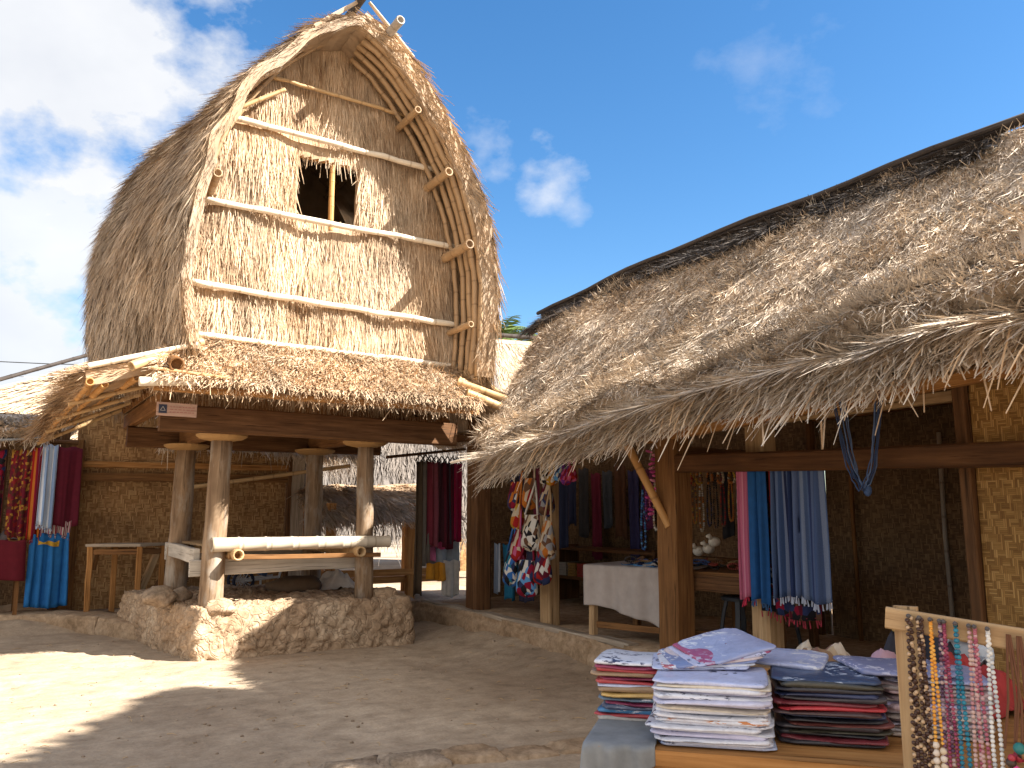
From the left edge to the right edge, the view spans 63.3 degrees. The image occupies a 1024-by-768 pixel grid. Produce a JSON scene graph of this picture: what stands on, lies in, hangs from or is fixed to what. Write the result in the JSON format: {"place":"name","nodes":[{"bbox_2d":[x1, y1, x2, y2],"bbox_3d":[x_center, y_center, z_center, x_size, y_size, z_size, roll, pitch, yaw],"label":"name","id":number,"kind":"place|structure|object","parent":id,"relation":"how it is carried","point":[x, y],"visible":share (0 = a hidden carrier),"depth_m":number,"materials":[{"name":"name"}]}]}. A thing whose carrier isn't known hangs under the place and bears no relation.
{"place":"outdoors","nodes":[
{"label":"outdoors","id":0,"kind":"place"},
{"bbox_2d":[0,353,123,446],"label":"house","id":1,"kind":"structure","parent":0,"point":[15,397],"depth_m":17.97,"materials":[{"name":"plant"}]},
{"bbox_2d":[0,532,603,767],"bbox_3d":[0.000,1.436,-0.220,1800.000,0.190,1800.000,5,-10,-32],"label":"ground","id":2,"kind":"structure","parent":0,"point":[419,711],"depth_m":6.67,"materials":[{"name":"sand"}]},
{"bbox_2d":[9,540,19,614],"bbox_3d":[-6.974,2.589,10.703,1.100,1.120,0.700,5,-10,-32],"label":"display table","id":3,"kind":"object","parent":2,"relation":"on","point":[15,592],"visible":0.46,"depth_m":10.68,"materials":[{"name":"brown wood"}]},
{"bbox_2d":[0,539,26,580],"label":"tablecloth","id":4,"kind":"object","parent":3,"relation":"hanging from","point":[12,560],"visible":1,"depth_m":10.64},
{"bbox_2d":[0,409,78,609],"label":"stall","id":5,"kind":"object","parent":2,"relation":"on","point":[10,422],"visible":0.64,"depth_m":12.33,"materials":[{"name":"brown wicker"}]},
{"bbox_2d":[4,448,33,540],"bbox_3d":[-6.505,1.530,10.945,0.266,1.378,0.089,4,-10,-24],"label":"hanging cloth","id":6,"kind":"object","parent":5,"relation":"hanging from","point":[18,495],"visible":0.84,"depth_m":10.96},
{"bbox_2d":[25,447,42,544],"bbox_3d":[-6.299,1.470,10.988,0.089,1.287,0.147,-8,-12,43],"label":"hanging cloth","id":7,"kind":"object","parent":5,"relation":"hanging from","point":[31,529],"visible":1,"depth_m":10.96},
{"bbox_2d":[23,533,68,608],"bbox_3d":[-6.156,2.471,11.001,0.140,0.982,0.530,-8,-12,42],"label":"hanging cloth","id":8,"kind":"object","parent":5,"relation":"hanging from","point":[46,585],"visible":1,"depth_m":10.99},
{"bbox_2d":[35,444,58,532],"bbox_3d":[-6.164,1.379,11.016,0.083,1.178,0.206,-8,-12,43],"label":"hanging cloth","id":9,"kind":"object","parent":5,"relation":"hanging from","point":[45,507],"visible":1,"depth_m":11.02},
{"bbox_2d":[52,446,82,526],"bbox_3d":[-6.035,1.391,11.248,0.051,1.092,0.357,-7,-11,37],"label":"hanging cloth","id":10,"kind":"object","parent":5,"relation":"hanging from","point":[67,487],"visible":1,"depth_m":11.26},
{"bbox_2d":[0,609,135,639],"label":"earth step","id":11,"kind":"object","parent":2,"relation":"on","point":[105,623],"visible":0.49,"depth_m":10.42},
{"bbox_2d":[83,543,164,611],"bbox_3d":[-5.225,2.653,11.204,0.930,0.985,0.470,1,-9,-8],"label":"wooden table","id":12,"kind":"object","parent":2,"relation":"on","point":[115,551],"visible":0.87,"depth_m":11.10,"materials":[{"name":"brown wood"}]},
{"bbox_2d":[55,402,384,609],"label":"woven house","id":13,"kind":"structure","parent":2,"relation":"on","point":[126,494],"depth_m":12.31,"materials":[{"name":"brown wood"}]},
{"bbox_2d":[10,0,508,606],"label":"granary","id":14,"kind":"structure","parent":2,"relation":"on","point":[294,246],"depth_m":9.65,"materials":[{"name":"plant"}]},
{"bbox_2d":[386,448,465,458],"bbox_3d":[-1.170,0.963,11.579,0.047,0.239,1.620,-6,-11,36],"label":"clothes rail","id":15,"kind":"object","parent":14,"relation":"attached to","point":[417,454],"visible":1,"depth_m":11.46,"materials":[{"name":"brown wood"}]},
{"bbox_2d":[413,448,425,596],"bbox_3d":[-1.251,1.873,11.298,0.086,1.994,0.238,-3,-9,21],"label":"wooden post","id":16,"kind":"object","parent":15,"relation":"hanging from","point":[417,584],"visible":1,"depth_m":11.26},
{"bbox_2d":[117,584,414,661],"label":"stone plinth","id":17,"kind":"structure","parent":2,"relation":"on","point":[262,620],"depth_m":9.09,"materials":[{"name":"stone"}]},
{"bbox_2d":[288,483,466,597],"bbox_3d":[-2.229,2.560,13.368,2.888,1.983,1.908,5,-10,-32],"label":"hut","id":18,"kind":"object","parent":2,"relation":"on","point":[394,504],"visible":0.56,"depth_m":13.24,"materials":[{"name":"beige wicker"}]},
{"bbox_2d":[304,352,500,570],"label":"granary","id":19,"kind":"structure","parent":2,"relation":"on","point":[399,470],"depth_m":16.30,"materials":[{"name":"wicker"}]},
{"bbox_2d":[379,748,452,767],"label":"kerb stone","id":20,"kind":"object","parent":2,"relation":"on","point":[431,758],"visible":0.97,"depth_m":4.94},
{"bbox_2d":[440,743,506,764],"bbox_3d":[-0.251,2.355,5.084,0.452,0.221,0.287,3,-9,-17],"label":"kerb stone","id":21,"kind":"object","parent":2,"relation":"on","point":[475,753],"visible":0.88,"depth_m":5.05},
{"bbox_2d":[460,333,534,570],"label":"ridge house","id":22,"kind":"structure","parent":2,"relation":"on","point":[511,349],"depth_m":23.18,"materials":[{"name":"wicker"}]},
{"bbox_2d":[412,113,1023,682],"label":"market house","id":23,"kind":"structure","parent":2,"relation":"on","point":[768,339],"depth_m":7.31,"materials":[{"name":"grey wicker"}]},
{"bbox_2d":[559,544,657,599],"bbox_3d":[1.294,2.486,10.697,0.500,0.760,2.200,5,-10,-32],"label":"wooden shelf","id":24,"kind":"object","parent":23,"relation":"on","point":[568,587],"visible":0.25,"depth_m":11.47,"materials":[{"name":"brown wood"}]},
{"bbox_2d":[614,465,627,539],"bbox_3d":[1.453,1.564,11.017,0.076,0.982,0.229,5,-10,-32],"label":"hanging cloth","id":25,"kind":"object","parent":23,"relation":"hanging from","point":[621,526],"visible":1,"depth_m":10.99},
{"bbox_2d":[628,470,639,560],"bbox_3d":[1.587,1.703,10.761,0.071,1.182,0.226,7,-11,-38],"label":"hanging cloth","id":26,"kind":"object","parent":23,"relation":"hanging from","point":[633,488],"visible":0.84,"depth_m":10.76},
{"bbox_2d":[589,566,819,648],"bbox_3d":[1.789,2.160,7.868,2.040,0.810,0.910,-7,-11,40],"label":"display table","id":27,"kind":"object","parent":23,"relation":"on","point":[723,579],"visible":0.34,"depth_m":7.50,"materials":[{"name":"brown wood"}]},
{"bbox_2d":[583,560,726,626],"bbox_3d":[1.401,2.130,8.147,1.143,0.713,0.862,-7,-11,40],"label":"tablecloth","id":28,"kind":"object","parent":27,"relation":"on","point":[632,591],"visible":0.56,"depth_m":7.92,"materials":[{"name":"grey fabric"}]},
{"bbox_2d":[736,472,756,606],"bbox_3d":[1.959,1.251,6.938,0.081,1.198,0.166,5,-10,-32],"label":"scarf","id":29,"kind":"object","parent":23,"relation":"hanging from","point":[743,541],"visible":0.79,"depth_m":6.94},
{"bbox_2d":[747,471,771,611],"bbox_3d":[2.017,1.234,6.780,0.080,1.212,0.192,5,-10,-32],"label":"scarf","id":30,"kind":"object","parent":23,"relation":"hanging from","point":[759,552],"visible":0.91,"depth_m":6.76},
{"bbox_2d":[770,471,804,605],"bbox_3d":[2.147,1.162,6.516,0.088,1.150,0.248,6,-11,-35],"label":"scarf","id":31,"kind":"object","parent":23,"relation":"hanging from","point":[782,556],"visible":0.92,"depth_m":6.53,"materials":[{"name":"fabric"}]},
{"bbox_2d":[761,471,821,628],"bbox_3d":[2.215,1.276,6.596,0.101,1.270,0.601,5,-10,-32],"label":"scarf","id":32,"kind":"object","parent":23,"relation":"hanging from","point":[797,612],"visible":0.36,"depth_m":6.51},
{"bbox_2d":[791,471,832,612],"bbox_3d":[2.262,1.130,6.296,0.107,1.153,0.292,5,-10,-32],"label":"scarf","id":33,"kind":"object","parent":23,"relation":"hanging from","point":[812,564],"visible":0.91,"depth_m":6.27,"materials":[{"name":"fabric"}]},
{"bbox_2d":[833,391,882,495],"bbox_3d":[2.403,0.422,5.730,0.090,0.703,0.390,5,-10,-32],"label":"cord bundle","id":34,"kind":"object","parent":23,"relation":"hanging from","point":[866,488],"visible":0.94,"depth_m":5.67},
{"bbox_2d":[654,668,1023,767],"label":"goods table","id":35,"kind":"object","parent":2,"relation":"on","point":[788,755],"visible":0.09,"depth_m":2.63,"materials":[{"name":"orange wood"}]},
{"bbox_2d":[580,719,657,767],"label":"table cover","id":36,"kind":"object","parent":35,"relation":"on","point":[608,743],"visible":0.85,"depth_m":2.71,"materials":[{"name":"fabric"}]},
{"bbox_2d":[597,715,646,720],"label":"packed shirt","id":37,"kind":"object","parent":35,"relation":"on","point":[615,718],"visible":0.14,"depth_m":3.01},
{"bbox_2d":[594,710,649,718],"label":"packed shirt","id":38,"kind":"object","parent":37,"relation":"on","point":[639,716],"visible":0.19,"depth_m":3.01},
{"bbox_2d":[597,704,651,714],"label":"packed shirt","id":39,"kind":"object","parent":38,"relation":"on","point":[600,708],"visible":0.2,"depth_m":3.01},
{"bbox_2d":[602,700,651,710],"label":"packed shirt","id":40,"kind":"object","parent":39,"relation":"on","point":[605,705],"visible":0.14,"depth_m":3.00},
{"bbox_2d":[605,700,652,707],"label":"packed shirt","id":41,"kind":"object","parent":40,"relation":"on","point":[640,704],"visible":0.12,"depth_m":3.01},
{"bbox_2d":[598,693,653,702],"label":"packed shirt","id":42,"kind":"object","parent":41,"relation":"on","point":[600,696],"visible":0.13,"depth_m":3.01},
{"bbox_2d":[601,691,653,698],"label":"packed shirt","id":43,"kind":"object","parent":42,"relation":"on","point":[625,695],"visible":0.14,"depth_m":3.00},
{"bbox_2d":[598,686,653,693],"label":"packed shirt","id":44,"kind":"object","parent":43,"relation":"on","point":[647,690],"visible":0.2,"depth_m":3.01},
{"bbox_2d":[598,683,651,686],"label":"packed shirt","id":45,"kind":"object","parent":44,"relation":"on","point":[612,685],"visible":0.12,"depth_m":3.03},
{"bbox_2d":[595,676,654,685],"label":"packed shirt","id":46,"kind":"object","parent":45,"relation":"on","point":[599,679],"visible":0.21,"depth_m":3.03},
{"bbox_2d":[600,676,652,680],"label":"packed shirt","id":47,"kind":"object","parent":46,"relation":"on","point":[626,678],"visible":0.16,"depth_m":3.03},
{"bbox_2d":[590,666,654,677],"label":"packed shirt","id":48,"kind":"object","parent":47,"relation":"on","point":[594,671],"visible":0.25,"depth_m":3.02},
{"bbox_2d":[596,667,657,673],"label":"packed shirt","id":49,"kind":"object","parent":48,"relation":"on","point":[628,671],"visible":0.16,"depth_m":3.02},
{"bbox_2d":[594,663,655,670],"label":"packed shirt","id":50,"kind":"object","parent":49,"relation":"on","point":[639,668],"visible":0.2,"depth_m":3.02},
{"bbox_2d":[594,649,656,666],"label":"packed shirt","id":51,"kind":"object","parent":50,"relation":"on","point":[621,657],"visible":0.75,"depth_m":3.08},
{"bbox_2d":[658,738,777,750],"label":"packed shirt","id":52,"kind":"object","parent":35,"relation":"on","point":[774,747],"visible":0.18,"depth_m":2.67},
{"bbox_2d":[681,738,773,747],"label":"packed shirt","id":53,"kind":"object","parent":52,"relation":"on","point":[769,746],"visible":0.19,"depth_m":2.65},
{"bbox_2d":[654,733,771,745],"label":"packed shirt","id":54,"kind":"object","parent":53,"relation":"on","point":[670,738],"visible":0.27,"depth_m":2.66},
{"bbox_2d":[650,727,768,740],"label":"packed shirt","id":55,"kind":"object","parent":54,"relation":"on","point":[701,735],"visible":0.22,"depth_m":2.67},
{"bbox_2d":[663,727,774,737],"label":"packed shirt","id":56,"kind":"object","parent":55,"relation":"on","point":[768,733],"visible":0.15,"depth_m":2.67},
{"bbox_2d":[645,712,762,733],"bbox_3d":[0.653,1.128,2.807,0.374,0.016,0.328,-2,-9,16],"label":"packed shirt","id":57,"kind":"object","parent":56,"relation":"on","point":[652,721],"visible":0.27,"depth_m":2.67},
{"bbox_2d":[658,711,774,729],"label":"packed shirt","id":58,"kind":"object","parent":57,"relation":"on","point":[757,728],"visible":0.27,"depth_m":2.68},
{"bbox_2d":[654,712,770,726],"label":"packed shirt","id":59,"kind":"object","parent":58,"relation":"on","point":[752,724],"visible":0.27,"depth_m":2.66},
{"bbox_2d":[652,701,767,721],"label":"packed shirt","id":60,"kind":"object","parent":59,"relation":"on","point":[708,717],"visible":0.25,"depth_m":2.68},
{"bbox_2d":[655,705,768,716],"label":"packed shirt","id":61,"kind":"object","parent":60,"relation":"on","point":[686,711],"visible":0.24,"depth_m":2.69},
{"bbox_2d":[656,703,770,714],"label":"packed shirt","id":62,"kind":"object","parent":61,"relation":"on","point":[721,709],"visible":0.19,"depth_m":2.68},
{"bbox_2d":[681,696,772,709],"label":"packed shirt","id":63,"kind":"object","parent":62,"relation":"on","point":[771,707],"visible":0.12,"depth_m":2.67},
{"bbox_2d":[653,695,771,707],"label":"packed shirt","id":64,"kind":"object","parent":63,"relation":"on","point":[746,704],"visible":0.3,"depth_m":2.65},
{"bbox_2d":[653,690,772,701],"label":"packed shirt","id":65,"kind":"object","parent":64,"relation":"on","point":[671,695],"visible":0.29,"depth_m":2.69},
{"bbox_2d":[653,682,771,697],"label":"packed shirt","id":66,"kind":"object","parent":65,"relation":"on","point":[767,694],"visible":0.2,"depth_m":2.69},
{"bbox_2d":[651,682,766,695],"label":"packed shirt","id":67,"kind":"object","parent":66,"relation":"on","point":[735,692],"visible":0.26,"depth_m":2.68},
{"bbox_2d":[656,672,771,691],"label":"packed shirt","id":68,"kind":"object","parent":67,"relation":"on","point":[768,688],"visible":0.27,"depth_m":2.69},
{"bbox_2d":[652,667,768,688],"bbox_3d":[0.681,0.994,2.842,0.375,0.018,0.324,-2,-9,15],"label":"packed shirt","id":69,"kind":"object","parent":68,"relation":"on","point":[754,677],"visible":0.78,"depth_m":2.76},
{"bbox_2d":[652,653,749,670],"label":"packed shirt","id":70,"kind":"object","parent":69,"relation":"on","point":[656,663],"visible":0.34,"depth_m":2.88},
{"bbox_2d":[657,650,755,668],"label":"packed shirt","id":71,"kind":"object","parent":70,"relation":"on","point":[665,663],"visible":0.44,"depth_m":2.89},
{"bbox_2d":[664,647,763,667],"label":"packed shirt","id":72,"kind":"object","parent":71,"relation":"on","point":[668,650],"visible":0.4,"depth_m":2.89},
{"bbox_2d":[668,646,766,666],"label":"packed shirt","id":73,"kind":"object","parent":72,"relation":"on","point":[691,660],"visible":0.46,"depth_m":2.92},
{"bbox_2d":[678,628,775,663],"bbox_3d":[0.779,0.952,3.027,0.273,0.078,0.272,3,-9,-20],"label":"packed shirt","id":74,"kind":"object","parent":73,"relation":"on","point":[740,644],"visible":1,"depth_m":3.02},
{"bbox_2d":[774,726,885,747],"bbox_3d":[1.081,1.192,2.864,0.341,0.019,0.366,-2,-9,13],"label":"packed shirt","id":75,"kind":"object","parent":35,"relation":"on","point":[797,741],"visible":0.24,"depth_m":2.70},
{"bbox_2d":[780,732,889,745],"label":"packed shirt","id":76,"kind":"object","parent":75,"relation":"on","point":[854,741],"visible":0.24,"depth_m":2.70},
{"bbox_2d":[774,720,884,739],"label":"packed shirt","id":77,"kind":"object","parent":76,"relation":"on","point":[781,729],"visible":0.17,"depth_m":2.71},
{"bbox_2d":[789,728,893,735],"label":"packed shirt","id":78,"kind":"object","parent":77,"relation":"on","point":[886,732],"visible":0.25,"depth_m":2.70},
{"bbox_2d":[774,712,883,732],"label":"packed shirt","id":79,"kind":"object","parent":78,"relation":"on","point":[780,720],"visible":0.23,"depth_m":2.71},
{"bbox_2d":[784,715,894,728],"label":"packed shirt","id":80,"kind":"object","parent":79,"relation":"on","point":[889,725],"visible":0.2,"depth_m":2.70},
{"bbox_2d":[781,714,887,724],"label":"packed shirt","id":81,"kind":"object","parent":80,"relation":"on","point":[829,720],"visible":0.24,"depth_m":2.71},
{"bbox_2d":[780,713,885,719],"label":"packed shirt","id":82,"kind":"object","parent":81,"relation":"on","point":[883,716],"visible":0.14,"depth_m":2.71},
{"bbox_2d":[771,702,881,718],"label":"packed shirt","id":83,"kind":"object","parent":82,"relation":"on","point":[860,715],"visible":0.21,"depth_m":2.69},
{"bbox_2d":[776,703,887,712],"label":"packed shirt","id":84,"kind":"object","parent":83,"relation":"on","point":[881,708],"visible":0.23,"depth_m":2.71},
{"bbox_2d":[771,682,877,707],"bbox_3d":[1.063,1.071,2.890,0.343,0.026,0.369,-2,-9,14],"label":"packed shirt","id":85,"kind":"object","parent":84,"relation":"on","point":[777,699],"visible":0.17,"depth_m":2.73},
{"bbox_2d":[778,693,887,704],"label":"packed shirt","id":86,"kind":"object","parent":85,"relation":"on","point":[882,699],"visible":0.21,"depth_m":2.71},
{"bbox_2d":[774,688,879,699],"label":"packed shirt","id":87,"kind":"object","parent":86,"relation":"on","point":[843,696],"visible":0.23,"depth_m":2.71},
{"bbox_2d":[767,669,881,694],"bbox_3d":[1.080,1.029,2.886,0.352,0.021,0.367,-2,-9,13],"label":"packed shirt","id":88,"kind":"object","parent":87,"relation":"on","point":[776,684],"visible":0.22,"depth_m":2.72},
{"bbox_2d":[778,670,884,690],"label":"packed shirt","id":89,"kind":"object","parent":88,"relation":"on","point":[815,684],"visible":0.27,"depth_m":2.72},
{"bbox_2d":[770,661,881,685],"bbox_3d":[1.086,1.004,2.908,0.348,0.022,0.367,-3,-9,16],"label":"packed shirt","id":90,"kind":"object","parent":89,"relation":"on","point":[836,671],"visible":0.68,"depth_m":2.82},
{"bbox_2d":[755,648,828,670],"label":"packed shirt","id":91,"kind":"object","parent":90,"relation":"on","point":[799,659],"visible":0.61,"depth_m":3.05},
{"bbox_2d":[893,731,990,740],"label":"packed shirt","id":92,"kind":"object","parent":35,"relation":"on","point":[896,733],"visible":0.04,"depth_m":2.78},
{"bbox_2d":[891,727,989,736],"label":"packed shirt","id":93,"kind":"object","parent":92,"relation":"on","point":[897,729],"visible":0.05,"depth_m":2.78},
{"bbox_2d":[895,725,995,732],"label":"packed shirt","id":94,"kind":"object","parent":93,"relation":"on","point":[938,728],"visible":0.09,"depth_m":2.77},
{"bbox_2d":[890,719,994,728],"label":"packed shirt","id":95,"kind":"object","parent":94,"relation":"on","point":[894,722],"visible":0.07,"depth_m":2.77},
{"bbox_2d":[888,717,992,724],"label":"packed shirt","id":96,"kind":"object","parent":95,"relation":"on","point":[938,721],"visible":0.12,"depth_m":2.79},
{"bbox_2d":[885,712,994,722],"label":"packed shirt","id":97,"kind":"object","parent":96,"relation":"on","point":[893,715],"visible":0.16,"depth_m":2.78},
{"bbox_2d":[887,709,988,717],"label":"packed shirt","id":98,"kind":"object","parent":97,"relation":"on","point":[892,711],"visible":0.1,"depth_m":2.78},
{"bbox_2d":[884,703,995,714],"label":"packed shirt","id":99,"kind":"object","parent":98,"relation":"on","point":[894,706],"visible":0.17,"depth_m":2.78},
{"bbox_2d":[885,700,988,710],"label":"packed shirt","id":100,"kind":"object","parent":99,"relation":"on","point":[889,702],"visible":0.15,"depth_m":2.78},
{"bbox_2d":[882,692,994,705],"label":"packed shirt","id":101,"kind":"object","parent":100,"relation":"on","point":[968,703],"visible":0.1,"depth_m":2.79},
{"bbox_2d":[881,690,994,702],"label":"packed shirt","id":102,"kind":"object","parent":101,"relation":"on","point":[896,696],"visible":0.1,"depth_m":2.79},
{"bbox_2d":[883,689,993,697],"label":"packed shirt","id":103,"kind":"object","parent":102,"relation":"on","point":[986,695],"visible":0.12,"depth_m":2.78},
{"bbox_2d":[882,685,979,694],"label":"packed shirt","id":104,"kind":"object","parent":103,"relation":"on","point":[891,687],"visible":0.11,"depth_m":2.80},
{"bbox_2d":[877,676,986,689],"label":"packed shirt","id":105,"kind":"object","parent":104,"relation":"on","point":[883,681],"visible":0.1,"depth_m":2.82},
{"bbox_2d":[881,665,987,685],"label":"packed shirt","id":106,"kind":"object","parent":105,"relation":"on","point":[965,670],"visible":0.27,"depth_m":2.83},
{"bbox_2d":[833,655,961,677],"bbox_3d":[1.350,0.992,2.929,0.347,0.030,0.305,0,-9,0],"label":"packed shirt","id":107,"kind":"object","parent":106,"relation":"on","point":[875,666],"visible":0.66,"depth_m":2.88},
{"bbox_2d":[943,652,1023,718],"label":"cloth heap","id":108,"kind":"object","parent":35,"relation":"on","point":[1001,684],"visible":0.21,"depth_m":3.15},
{"bbox_2d":[885,605,1023,767],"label":"bead rack","id":109,"kind":"object","parent":2,"relation":"on","point":[896,616],"visible":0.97,"depth_m":2.18,"materials":[{"name":"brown wood"}]},
{"bbox_2d":[905,616,924,767],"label":"necklace","id":110,"kind":"object","parent":109,"relation":"hanging from","point":[914,701],"visible":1,"depth_m":2.15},
{"bbox_2d":[915,618,934,767],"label":"necklace","id":111,"kind":"object","parent":109,"relation":"hanging from","point":[923,691],"visible":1,"depth_m":2.13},
{"bbox_2d":[928,621,948,767],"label":"necklace","id":112,"kind":"object","parent":109,"relation":"hanging from","point":[937,752],"visible":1,"depth_m":2.12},
{"bbox_2d":[953,625,972,767],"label":"necklace","id":113,"kind":"object","parent":109,"relation":"hanging from","point":[958,666],"visible":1,"depth_m":2.08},
{"bbox_2d":[985,630,1004,767],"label":"necklace","id":114,"kind":"object","parent":109,"relation":"hanging from","point":[989,659],"visible":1,"depth_m":2.04,"materials":[{"name":"white plastic"}]},
{"bbox_2d":[1003,634,1023,767],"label":"necklace","id":115,"kind":"object","parent":109,"relation":"hanging from","point":[1018,749],"visible":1,"depth_m":2.02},
{"bbox_2d":[0,0,1023,485],"label":"sky","id":116,"kind":"structure","parent":0,"point":[605,137],"materials":[{"name":"blue"}]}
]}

